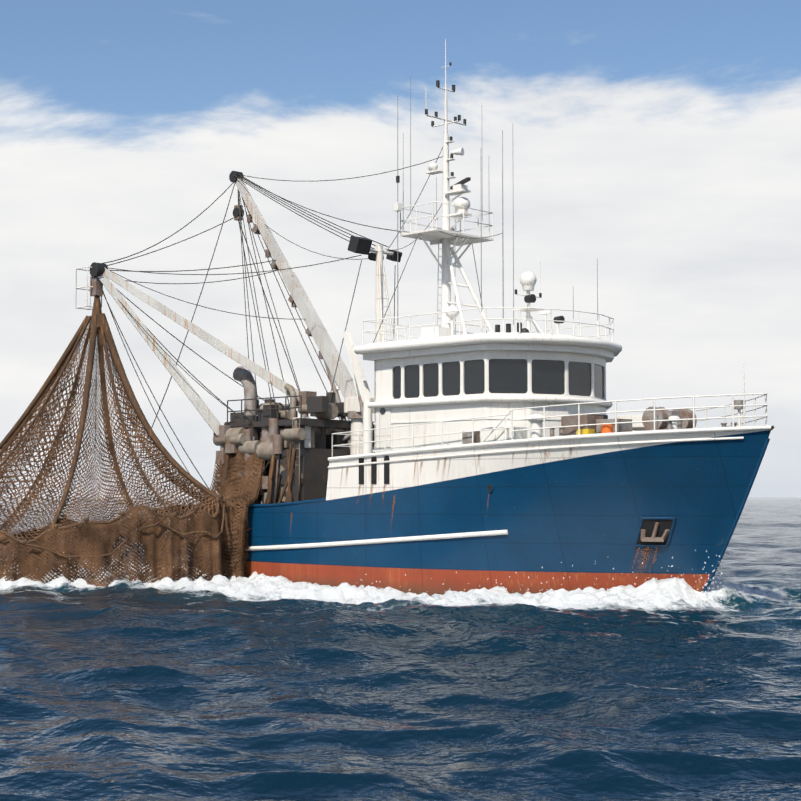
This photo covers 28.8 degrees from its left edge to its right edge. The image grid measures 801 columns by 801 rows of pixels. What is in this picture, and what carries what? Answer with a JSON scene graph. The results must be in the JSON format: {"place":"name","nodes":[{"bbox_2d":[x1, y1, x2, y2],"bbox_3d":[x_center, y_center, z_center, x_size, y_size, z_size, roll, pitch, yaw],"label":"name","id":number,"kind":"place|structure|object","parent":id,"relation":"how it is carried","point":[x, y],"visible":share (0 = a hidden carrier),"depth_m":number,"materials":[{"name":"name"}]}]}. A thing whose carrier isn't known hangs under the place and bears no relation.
{"place":"outdoors","nodes":[
{"label":"outdoors","id":0,"kind":"place"},
{"bbox_2d":[0,497,800,800],"bbox_3d":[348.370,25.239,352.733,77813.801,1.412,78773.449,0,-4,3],"label":"sea","id":1,"kind":"structure","parent":0,"point":[254,686],"depth_m":30.68,"materials":[{"name":"liquid"}]},
{"bbox_2d":[0,39,774,595],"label":"trawler","id":2,"kind":"object","parent":1,"relation":"on","point":[508,459],"visible":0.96,"depth_m":57.01,"materials":[{"name":"white paint"}]},
{"bbox_2d":[365,550,723,604],"bbox_3d":[4.156,5.825,52.496,13.777,1.700,2.548,-2,-4,24],"label":"bow spray","id":3,"kind":"object","parent":1,"relation":"on","point":[634,583],"visible":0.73,"depth_m":50.70,"materials":[{"name":"white liquid"}]},
{"bbox_2d":[0,0,800,496],"label":"sky","id":4,"kind":"structure","parent":0,"point":[657,143],"materials":[{"name":"white"}]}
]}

